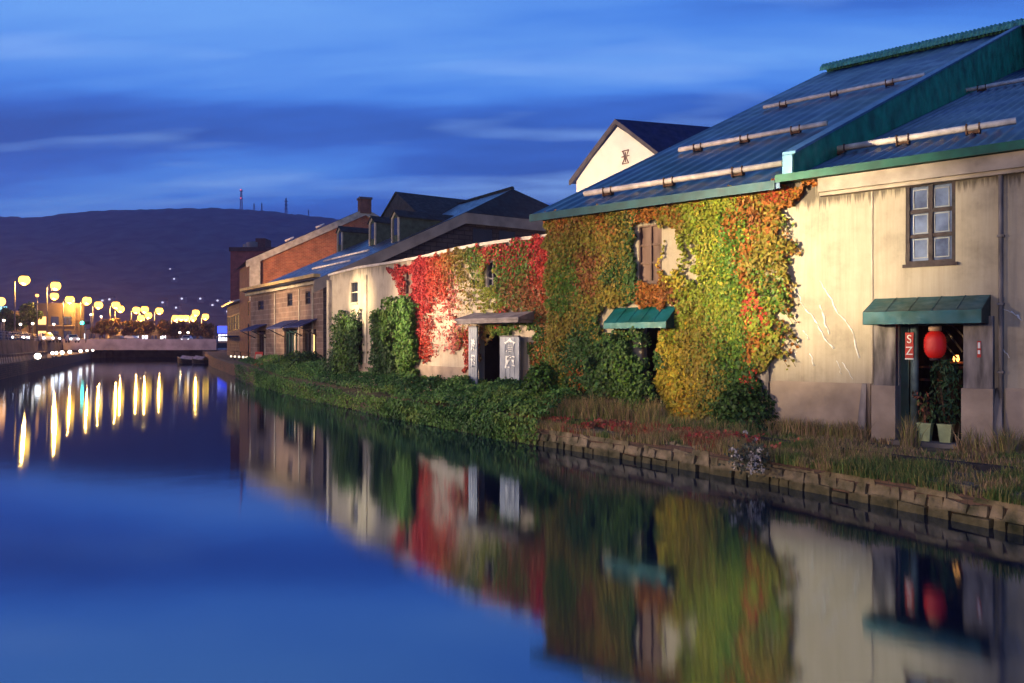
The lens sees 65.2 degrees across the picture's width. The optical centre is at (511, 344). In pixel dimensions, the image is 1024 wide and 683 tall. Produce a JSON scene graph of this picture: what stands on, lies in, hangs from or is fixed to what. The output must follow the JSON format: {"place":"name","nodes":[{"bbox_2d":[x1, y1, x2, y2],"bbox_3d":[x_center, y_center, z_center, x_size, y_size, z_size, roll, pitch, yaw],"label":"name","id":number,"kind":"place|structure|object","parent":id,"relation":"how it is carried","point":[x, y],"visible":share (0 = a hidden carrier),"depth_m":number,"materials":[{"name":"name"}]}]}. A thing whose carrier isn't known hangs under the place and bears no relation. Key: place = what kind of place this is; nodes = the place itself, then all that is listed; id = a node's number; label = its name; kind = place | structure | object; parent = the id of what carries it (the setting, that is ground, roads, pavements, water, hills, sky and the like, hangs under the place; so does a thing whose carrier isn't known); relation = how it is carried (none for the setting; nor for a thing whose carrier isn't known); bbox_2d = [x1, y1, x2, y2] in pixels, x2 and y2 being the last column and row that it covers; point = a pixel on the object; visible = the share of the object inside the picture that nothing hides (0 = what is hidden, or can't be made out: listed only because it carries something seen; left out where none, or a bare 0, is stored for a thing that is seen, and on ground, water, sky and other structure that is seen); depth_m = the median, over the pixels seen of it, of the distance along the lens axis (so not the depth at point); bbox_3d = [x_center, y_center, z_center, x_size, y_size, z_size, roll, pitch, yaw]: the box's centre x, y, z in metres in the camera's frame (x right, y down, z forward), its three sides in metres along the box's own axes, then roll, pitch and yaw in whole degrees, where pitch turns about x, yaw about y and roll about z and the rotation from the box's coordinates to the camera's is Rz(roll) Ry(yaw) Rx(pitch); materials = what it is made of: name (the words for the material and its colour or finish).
{"place":"outdoors","nodes":[
{"label":"outdoors","id":0,"kind":"place"},
{"bbox_2d":[34,303,84,337],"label":"office building","id":1,"kind":"structure","parent":0,"point":[71,318],"depth_m":172.00,"materials":[{"name":"concrete"}]},
{"bbox_2d":[38,317,45,324],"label":"window","id":2,"kind":"structure","parent":1,"relation":"in","point":[42,321],"depth_m":171.95,"materials":[{"name":"yellow"}]},
{"bbox_2d":[51,317,58,324],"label":"window","id":3,"kind":"structure","parent":1,"relation":"in","point":[55,320],"depth_m":171.95,"materials":[{"name":"grey glass"}]},
{"bbox_2d":[64,317,71,324],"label":"window","id":4,"kind":"structure","parent":1,"relation":"in","point":[67,320],"depth_m":171.95,"materials":[{"name":"grey glass"}]},
{"bbox_2d":[84,329,122,337],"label":"office building","id":5,"kind":"structure","parent":0,"point":[97,335],"depth_m":215.00,"materials":[{"name":"concrete"}]},
{"bbox_2d":[136,328,173,337],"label":"office building","id":6,"kind":"structure","parent":0,"point":[152,335],"depth_m":262.00,"materials":[{"name":"concrete"}]},
{"bbox_2d":[113,350,202,356],"bbox_3d":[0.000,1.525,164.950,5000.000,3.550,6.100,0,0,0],"label":"embankment","id":7,"kind":"structure","parent":0,"point":[148,353],"depth_m":168.00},
{"bbox_2d":[35,338,226,357],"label":"road bridge","id":8,"kind":"structure","parent":7,"relation":"on","point":[103,347],"depth_m":157.60,"materials":[{"name":"concrete"}]},
{"bbox_2d":[0,207,337,335],"bbox_3d":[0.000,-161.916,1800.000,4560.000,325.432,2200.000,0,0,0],"label":"hills","id":9,"kind":"structure","parent":0,"point":[126,258],"depth_m":1378.77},
{"bbox_2d":[106,296,115,303],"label":"house","id":10,"kind":"structure","parent":9,"relation":"on","point":[110,299],"depth_m":974.00,"materials":[{"name":"concrete"}]},
{"bbox_2d":[159,299,167,306],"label":"house","id":11,"kind":"structure","parent":9,"relation":"on","point":[163,302],"depth_m":994.00,"materials":[{"name":"concrete"}]},
{"bbox_2d":[171,276,178,281],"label":"light","id":12,"kind":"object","parent":9,"relation":"on","point":[174,278],"depth_m":1174.00,"materials":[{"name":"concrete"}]},
{"bbox_2d":[172,304,181,311],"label":"house","id":13,"kind":"structure","parent":9,"relation":"on","point":[177,307],"depth_m":984.07,"materials":[{"name":"concrete"}]},
{"bbox_2d":[178,295,186,302],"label":"house","id":14,"kind":"structure","parent":9,"relation":"on","point":[182,298],"depth_m":1024.00,"materials":[{"name":"concrete"}]},
{"bbox_2d":[197,295,205,302],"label":"house","id":15,"kind":"structure","parent":9,"relation":"on","point":[200,298],"depth_m":1044.00,"materials":[{"name":"concrete"}]},
{"bbox_2d":[214,297,222,302],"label":"house","id":16,"kind":"structure","parent":9,"relation":"on","point":[218,299],"depth_m":1054.30,"materials":[{"name":"concrete"}]},
{"bbox_2d":[240,189,242,209],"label":"radio mast","id":17,"kind":"object","parent":9,"relation":"on","point":[241,190],"visible":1,"depth_m":1898.19,"materials":[{"name":"metal"}]},
{"bbox_2d":[0,357,1023,682],"bbox_3d":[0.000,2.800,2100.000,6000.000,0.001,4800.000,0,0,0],"label":"canal water","id":18,"kind":"structure","parent":0,"point":[166,519],"depth_m":10.35,"materials":[{"name":"liquid"}]},
{"bbox_2d":[0,352,91,379],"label":"promenade wall","id":19,"kind":"structure","parent":18,"relation":"in","point":[12,369],"depth_m":82.01,"materials":[{"name":"brick"}]},
{"bbox_2d":[0,351,47,363],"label":"promenade fence","id":20,"kind":"object","parent":19,"relation":"on","point":[43,353],"visible":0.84,"depth_m":74.06,"materials":[{"name":"black metal"}]},
{"bbox_2d":[0,352,85,363],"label":"promenade","id":21,"kind":"structure","parent":19,"relation":"on","point":[50,355],"depth_m":102.05,"materials":[{"name":"concrete"}]},
{"bbox_2d":[0,340,63,357],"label":"retaining wall","id":22,"kind":"structure","parent":21,"relation":"on","point":[10,347],"depth_m":111.19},
{"bbox_2d":[0,331,63,340],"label":"road railing","id":23,"kind":"object","parent":22,"relation":"on","point":[18,337],"visible":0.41,"depth_m":106.96,"materials":[{"name":"grey metal"}]},
{"bbox_2d":[177,355,193,362],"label":"boat","id":24,"kind":"object","parent":18,"relation":"on","point":[184,359],"visible":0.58,"depth_m":117.45,"materials":[{"name":"grey"}]},
{"bbox_2d":[192,355,207,363],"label":"boat","id":25,"kind":"object","parent":18,"relation":"on","point":[200,359],"visible":0.81,"depth_m":115.33,"materials":[{"name":"grey"}]},
{"bbox_2d":[0,0,1023,219],"label":"sky","id":26,"kind":"structure","parent":0,"point":[321,106],"materials":[{"name":"blue"}]},
{"bbox_2d":[206,352,994,482],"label":"bank ground","id":27,"kind":"structure","parent":0,"point":[223,356],"depth_m":35.17,"materials":[{"name":"plant"}]},
{"bbox_2d":[217,299,239,356],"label":"restaurant building","id":28,"kind":"structure","parent":27,"relation":"on","point":[233,327],"depth_m":100.05,"materials":[{"name":"brown stone"}]},
{"bbox_2d":[229,238,274,305],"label":"brick block","id":29,"kind":"structure","parent":27,"relation":"on","point":[239,256],"depth_m":118.00,"materials":[{"name":"brick"}]},
{"bbox_2d":[254,352,262,364],"bbox_3d":[-19.592,1.150,62.000,0.700,1.100,0.600,0,0,0],"label":"signboard","id":30,"kind":"object","parent":27,"relation":"on","point":[259,354],"visible":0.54,"depth_m":61.88,"materials":[{"name":"red paint"}]},
{"bbox_2d":[273,350,303,365],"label":"bush","id":31,"kind":"object","parent":27,"relation":"on","point":[291,355],"visible":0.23,"depth_m":51.62,"materials":[{"name":"green plant"}]},
{"bbox_2d":[236,196,377,357],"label":"brick warehouse","id":32,"kind":"structure","parent":27,"relation":"on","point":[292,255],"depth_m":84.44,"materials":[{"name":"red brick"}]},
{"bbox_2d":[288,350,325,373],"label":"bush","id":33,"kind":"object","parent":27,"relation":"on","point":[309,355],"visible":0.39,"depth_m":47.62,"materials":[{"name":"green plant"}]},
{"bbox_2d":[240,186,549,365],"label":"stone warehouse","id":34,"kind":"structure","parent":27,"relation":"on","point":[288,312],"depth_m":57.12,"materials":[{"name":"beige stone"}]},
{"bbox_2d":[258,300,263,309],"bbox_3d":[-19.287,-2.982,61.673,0.120,0.740,1.494,0,0,-34],"label":"window","id":35,"kind":"structure","parent":34,"relation":"in","point":[260,303],"depth_m":61.80,"materials":[{"name":"grey glass"}]},
{"bbox_2d":[259,331,265,361],"bbox_3d":[-19.096,0.333,61.612,0.090,2.734,2.268,0,0,-34],"label":"door","id":36,"kind":"structure","parent":34,"relation":"in","point":[262,341],"depth_m":62.02,"materials":[{"name":"brown glass"}]},
{"bbox_2d":[288,293,291,305],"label":"window","id":37,"kind":"structure","parent":34,"relation":"in","point":[289,294],"depth_m":56.14,"materials":[{"name":"grey glass"}]},
{"bbox_2d":[286,329,296,355],"bbox_3d":[-15.275,0.387,55.971,0.140,2.827,2.845,0,0,-34],"label":"door","id":38,"kind":"structure","parent":34,"relation":"in","point":[291,340],"depth_m":56.41,"materials":[{"name":"green glass"}]},
{"bbox_2d":[306,291,309,304],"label":"window","id":39,"kind":"structure","parent":34,"relation":"in","point":[307,292],"depth_m":53.11,"materials":[{"name":"black glass"}]},
{"bbox_2d":[305,329,315,352],"bbox_3d":[-13.160,0.415,52.823,0.140,2.770,2.667,0,0,-34],"label":"door","id":40,"kind":"structure","parent":34,"relation":"in","point":[308,336],"depth_m":53.23,"materials":[{"name":"brown glass"}]},
{"bbox_2d":[472,228,491,243],"bbox_3d":[-2.128,-7.412,57.149,1.600,1.600,0.055,0,0,-34],"label":"gable window","id":41,"kind":"structure","parent":34,"relation":"in","point":[478,235],"depth_m":57.08,"materials":[{"name":"black glass"}]},
{"bbox_2d":[498,231,514,239],"bbox_3d":[-0.385,-7.412,58.320,1.400,1.600,0.055,0,0,-34],"label":"gable window","id":42,"kind":"structure","parent":34,"relation":"in","point":[501,234],"depth_m":58.23,"materials":[{"name":"black glass"}]},
{"bbox_2d":[234,354,595,445],"bbox_3d":[-10.203,1.777,44.877,4.967,2.358,51.008,0,0,-28],"label":"bank groundcover","id":43,"kind":"object","parent":27,"relation":"on","point":[499,394],"visible":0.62,"depth_m":28.18,"materials":[{"name":"green plant"}]},
{"bbox_2d":[327,234,545,408],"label":"curved warehouse","id":44,"kind":"structure","parent":27,"relation":"on","point":[365,289],"depth_m":30.66,"materials":[{"name":"paint"}]},
{"bbox_2d":[317,308,363,379],"bbox_3d":[-8.727,0.242,39.643,0.777,3.889,6.472,0,0,-31],"label":"door creeper","id":45,"kind":"object","parent":44,"relation":"attached to","point":[346,327],"depth_m":38.30,"materials":[{"name":"green plant"}]},
{"bbox_2d":[349,281,357,304],"bbox_3d":[-7.503,-2.440,38.210,0.210,1.109,1.147,0,0,-30],"label":"window","id":46,"kind":"structure","parent":44,"relation":"in","point":[354,285],"depth_m":38.35,"materials":[{"name":"white wood"}]},
{"bbox_2d":[356,322,361,384],"bbox_3d":[-6.883,0.453,38.351,1.389,3.094,1.686,0,0,0],"label":"doorway","id":47,"kind":"structure","parent":44,"relation":"in","point":[360,347],"depth_m":38.88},
{"bbox_2d":[365,294,422,387],"bbox_3d":[-5.163,0.027,34.575,0.747,4.315,4.355,0,0,-36],"label":"door creeper","id":48,"kind":"object","parent":44,"relation":"attached to","point":[401,351],"depth_m":34.23,"materials":[{"name":"green plant"}]},
{"bbox_2d":[405,272,412,294],"bbox_3d":[-4.324,-2.562,34.011,0.210,1.022,0.782,0,0,-36],"label":"shuttered window","id":49,"kind":"structure","parent":44,"relation":"in","point":[408,277],"depth_m":34.21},
{"bbox_2d":[386,233,547,378],"bbox_3d":[-2.297,-0.765,30.714,0.765,5.895,11.719,0,0,-37],"label":"wall creeper","id":50,"kind":"object","parent":44,"relation":"attached to","point":[435,263],"depth_m":28.68,"materials":[{"name":"red plant"}]},
{"bbox_2d":[468,326,478,392],"bbox_3d":[-1.388,0.718,28.576,0.110,2.724,0.464,0,0,-43],"label":"door","id":51,"kind":"structure","parent":44,"relation":"in","point":[472,330],"depth_m":28.53,"materials":[{"name":"blue paint"}]},
{"bbox_2d":[487,261,496,288],"bbox_3d":[-0.681,-2.447,28.487,0.210,1.026,0.654,0,0,-43],"label":"window","id":52,"kind":"structure","parent":44,"relation":"in","point":[490,276],"depth_m":28.65,"materials":[{"name":"grey glass"}]},
{"bbox_2d":[485,325,511,381],"bbox_3d":[-0.152,0.719,28.793,1.778,2.842,1.868,0,0,0],"label":"doorway","id":53,"kind":"structure","parent":44,"relation":"in","point":[492,350],"depth_m":29.47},
{"bbox_2d":[499,335,520,380],"bbox_3d":[-0.075,0.925,27.192,0.730,2.429,0.689,0,0,0],"label":"door","id":54,"kind":"structure","parent":44,"relation":"in","point":[509,345],"depth_m":27.14,"materials":[{"name":"blue paint"}]},
{"bbox_2d":[521,361,561,401],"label":"bush","id":55,"kind":"object","parent":27,"relation":"on","point":[543,375],"visible":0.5,"depth_m":23.88,"materials":[{"name":"green plant"}]},
{"bbox_2d":[205,352,1023,535],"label":"quay wall","id":56,"kind":"structure","parent":27,"relation":"on","point":[983,512],"depth_m":15.16,"materials":[{"name":"stone"}]},
{"bbox_2d":[718,430,776,478],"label":"flowering weed","id":57,"kind":"object","parent":56,"relation":"on","point":[751,456],"visible":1,"depth_m":15.80,"materials":[{"name":"white plant"}]},
{"bbox_2d":[568,326,664,420],"bbox_3d":[2.907,0.830,22.425,3.054,2.712,0.712,0,0,42],"label":"doorway shrub","id":58,"kind":"object","parent":27,"relation":"on","point":[635,387],"visible":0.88,"depth_m":22.15,"materials":[{"name":"green plant"}]},
{"bbox_2d":[569,119,709,192],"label":"white storehouse","id":59,"kind":"structure","parent":27,"relation":"on","point":[620,145],"depth_m":48.26,"materials":[{"name":"paint"}]},
{"bbox_2d":[524,414,802,450],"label":"red weeds","id":60,"kind":"object","parent":27,"relation":"on","point":[586,425],"visible":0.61,"depth_m":19.75,"materials":[{"name":"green plant"}]},
{"bbox_2d":[713,377,778,431],"bbox_3d":[5.954,1.486,20.038,1.884,1.322,1.592,0,0,0],"label":"bush","id":61,"kind":"object","parent":27,"relation":"on","point":[722,411],"visible":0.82,"depth_m":19.59,"materials":[{"name":"green plant"}]},
{"bbox_2d":[499,386,1023,505],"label":"bank grass","id":62,"kind":"structure","parent":27,"relation":"on","point":[823,444],"depth_m":16.33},
{"bbox_2d":[529,18,1023,448],"bbox_3d":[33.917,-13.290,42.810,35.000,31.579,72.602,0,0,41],"label":"stone warehouse","id":63,"kind":"structure","parent":27,"relation":"on","point":[906,214],"depth_m":19.00,"materials":[{"name":"paint"}]},
{"bbox_2d":[639,224,661,284],"bbox_3d":[3.837,-2.465,22.116,0.836,1.643,0.210,0,0,41],"label":"shuttered window","id":64,"kind":"structure","parent":63,"relation":"in","point":[650,237],"depth_m":22.13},
{"bbox_2d":[647,328,659,404],"bbox_3d":[4.226,0.850,22.526,1.006,2.619,0.987,0,0,0],"label":"doorway","id":65,"kind":"structure","parent":63,"relation":"in","point":[653,332],"depth_m":22.76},
{"bbox_2d":[540,178,817,421],"bbox_3d":[4.142,-0.886,21.639,8.683,6.396,0.363,0,0,42],"label":"wall ivy","id":66,"kind":"object","parent":63,"relation":"attached to","point":[685,361],"depth_m":21.08,"materials":[{"name":"green plant"}]},
{"bbox_2d":[905,333,913,359],"bbox_3d":[8.792,0.043,17.701,0.180,0.596,0.038,0,0,41],"label":"shop sign","id":67,"kind":"object","parent":63,"relation":"attached to","point":[909,346],"visible":1,"depth_m":17.69,"materials":[{"name":"red paint"}]},
{"bbox_2d":[912,389,939,440],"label":"potted plant","id":68,"kind":"object","parent":63,"relation":"on","point":[928,432],"visible":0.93,"depth_m":17.32,"materials":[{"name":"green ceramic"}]},
{"bbox_2d":[902,181,957,267],"bbox_3d":[9.132,-2.613,17.455,1.092,1.854,0.210,0,0,41],"label":"window","id":69,"kind":"structure","parent":63,"relation":"in","point":[930,208],"depth_m":17.45,"materials":[{"name":"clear glass"}]},
{"bbox_2d":[923,325,946,360],"bbox_3d":[9.134,-0.121,17.273,0.460,0.970,0.460,0,0,0],"label":"paper lantern","id":70,"kind":"object","parent":63,"relation":"hanging from","point":[935,344],"visible":1,"depth_m":17.14,"materials":[{"name":"red"}]},
{"bbox_2d":[928,358,962,442],"bbox_3d":[9.296,1.195,17.143,0.689,1.809,0.672,0,0,0],"label":"potted plant","id":71,"kind":"object","parent":63,"relation":"on","point":[945,434],"visible":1,"depth_m":17.07,"materials":[{"name":"green plant"}]},
{"bbox_2d":[977,341,980,356],"bbox_3d":[9.704,0.106,16.621,0.070,0.340,0.019,0,0,41],"label":"wall plate","id":72,"kind":"object","parent":63,"relation":"attached to","point":[978,348],"depth_m":16.62,"materials":[{"name":"red paint"}]},
{"bbox_2d":[572,419,1023,472],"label":"path kerb","id":73,"kind":"structure","parent":27,"relation":"on","point":[981,466],"depth_m":14.30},
{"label":"upper road","id":74,"kind":"structure","parent":0,"visible":0},
{"bbox_2d":[0,297,6,339],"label":"street lamp","id":75,"kind":"object","parent":74,"relation":"on","point":[2,301],"visible":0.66,"depth_m":159.80,"materials":[{"name":"yellow metal"}]},
{"bbox_2d":[0,307,27,331],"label":"tree","id":76,"kind":"object","parent":74,"relation":"on","point":[5,312],"visible":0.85,"depth_m":149.04,"materials":[{"name":"green plant"}]},
{"bbox_2d":[7,331,24,339],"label":"car","id":77,"kind":"object","parent":74,"relation":"on","point":[23,337],"visible":0.51,"depth_m":110.89,"materials":[{"name":"paint"}]},
{"bbox_2d":[14,274,29,330],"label":"street lamp","id":78,"kind":"object","parent":74,"relation":"on","point":[23,279],"visible":0.98,"depth_m":117.40,"materials":[{"name":"yellow metal"}]},
{"bbox_2d":[18,301,43,335],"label":"tree","id":79,"kind":"object","parent":74,"relation":"on","point":[28,307],"visible":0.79,"depth_m":156.88,"materials":[{"name":"green plant"}]},
{"bbox_2d":[35,294,38,340],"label":"street lamp","id":80,"kind":"object","parent":74,"relation":"on","point":[37,295],"visible":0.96,"depth_m":149.95,"materials":[{"name":"grey metal"}]},
{"bbox_2d":[38,333,54,341],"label":"car","id":81,"kind":"object","parent":74,"relation":"on","point":[46,336],"visible":0.96,"depth_m":124.96,"materials":[{"name":"white paint"}]},
{"bbox_2d":[45,333,60,342],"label":"car","id":82,"kind":"object","parent":74,"relation":"on","point":[57,337],"visible":0.62,"depth_m":134.24,"materials":[{"name":"paint"}]},
{"bbox_2d":[46,281,60,342],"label":"street lamp","id":83,"kind":"object","parent":74,"relation":"on","point":[55,285],"visible":1,"depth_m":129.03,"materials":[{"name":"yellow metal"}]},
{"bbox_2d":[49,292,58,299],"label":"street lamp","id":84,"kind":"object","parent":74,"relation":"on","point":[54,295],"visible":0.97,"depth_m":156.21,"materials":[{"name":"glass"}]},
{"bbox_2d":[65,335,79,342],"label":"car","id":85,"kind":"object","parent":74,"relation":"on","point":[69,338],"visible":1,"depth_m":148.89,"materials":[{"name":"white paint"}]},
{"bbox_2d":[80,321,89,342],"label":"traffic light","id":86,"kind":"object","parent":74,"relation":"on","point":[85,322],"visible":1,"depth_m":149.75,"materials":[{"name":"grey metal"}]},
{"label":"city ground","id":87,"kind":"structure","parent":0,"visible":0},
{"bbox_2d":[0,311,35,340],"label":"office building","id":88,"kind":"structure","parent":87,"relation":"on","point":[26,329],"depth_m":170.09,"materials":[{"name":"concrete"}]},
{"bbox_2d":[63,295,73,336],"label":"street lamp","id":89,"kind":"object","parent":87,"relation":"on","point":[68,299],"visible":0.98,"depth_m":169.96,"materials":[{"name":"yellow metal"}]},
{"bbox_2d":[80,296,91,337],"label":"street lamp","id":90,"kind":"object","parent":87,"relation":"on","point":[86,300],"visible":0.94,"depth_m":172.51,"materials":[{"name":"yellow metal"}]},
{"bbox_2d":[92,301,102,337],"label":"street lamp","id":91,"kind":"object","parent":87,"relation":"on","point":[98,304],"visible":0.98,"depth_m":192.30,"materials":[{"name":"yellow metal"}]},
{"bbox_2d":[90,319,111,337],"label":"autumn tree","id":92,"kind":"object","parent":87,"relation":"on","point":[100,327],"visible":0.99,"depth_m":185.42,"materials":[{"name":"orange plant"}]},
{"bbox_2d":[109,301,119,337],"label":"street lamp","id":93,"kind":"object","parent":87,"relation":"on","point":[115,304],"visible":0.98,"depth_m":192.09,"materials":[{"name":"yellow metal"}]},
{"bbox_2d":[105,318,126,335],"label":"autumn tree","id":94,"kind":"object","parent":87,"relation":"on","point":[116,323],"visible":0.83,"depth_m":191.69,"materials":[{"name":"orange plant"}]},
{"bbox_2d":[114,320,139,335],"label":"autumn tree","id":95,"kind":"object","parent":87,"relation":"on","point":[131,324],"visible":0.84,"depth_m":194.73,"materials":[{"name":"orange plant"}]},
{"bbox_2d":[131,306,139,319],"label":"street lamp","id":96,"kind":"object","parent":87,"relation":"on","point":[135,309],"visible":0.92,"depth_m":221.18,"materials":[{"name":"yellow metal"}]},
{"bbox_2d":[128,325,146,336],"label":"autumn tree","id":97,"kind":"object","parent":87,"relation":"on","point":[142,330],"visible":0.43,"depth_m":199.81,"materials":[{"name":"orange plant"}]},
{"bbox_2d":[139,305,148,337],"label":"street lamp","id":98,"kind":"object","parent":87,"relation":"on","point":[144,309],"visible":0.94,"depth_m":217.12,"materials":[{"name":"yellow metal"}]},
{"bbox_2d":[138,320,157,337],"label":"autumn tree","id":99,"kind":"object","parent":87,"relation":"on","point":[151,326],"visible":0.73,"depth_m":203.81,"materials":[{"name":"orange plant"}]},
{"bbox_2d":[154,307,162,337],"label":"street lamp","id":100,"kind":"object","parent":87,"relation":"on","point":[158,310],"visible":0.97,"depth_m":225.50,"materials":[{"name":"yellow metal"}]},
{"bbox_2d":[156,319,174,337],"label":"autumn tree","id":101,"kind":"object","parent":87,"relation":"on","point":[164,328],"visible":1,"depth_m":204.38,"materials":[{"name":"orange plant"}]},
{"bbox_2d":[168,322,178,337],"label":"autumn tree","id":102,"kind":"object","parent":87,"relation":"on","point":[174,331],"visible":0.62,"depth_m":208.82,"materials":[{"name":"brown plant"}]},
{"bbox_2d":[175,321,194,336],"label":"autumn tree","id":103,"kind":"object","parent":87,"relation":"on","point":[182,326],"visible":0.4,"depth_m":208.77,"materials":[{"name":"brown plant"}]},
{"bbox_2d":[191,309,198,321],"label":"street lamp","id":104,"kind":"object","parent":87,"relation":"on","point":[195,312],"visible":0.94,"depth_m":239.20,"materials":[{"name":"yellow metal"}]},
{"bbox_2d":[185,320,206,337],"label":"autumn tree","id":105,"kind":"object","parent":87,"relation":"on","point":[194,330],"visible":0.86,"depth_m":204.55,"materials":[{"name":"brown plant"}]},
{"bbox_2d":[178,326,217,338],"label":"office building","id":106,"kind":"structure","parent":87,"relation":"on","point":[215,335],"depth_m":268.00,"materials":[{"name":"concrete"}]},
{"bbox_2d":[200,322,214,337],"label":"autumn tree","id":107,"kind":"object","parent":87,"relation":"on","point":[206,330],"visible":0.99,"depth_m":199.49,"materials":[{"name":"brown plant"}]},
{"bbox_2d":[217,325,226,342],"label":"corner shop","id":108,"kind":"structure","parent":87,"relation":"on","point":[221,330],"depth_m":181.85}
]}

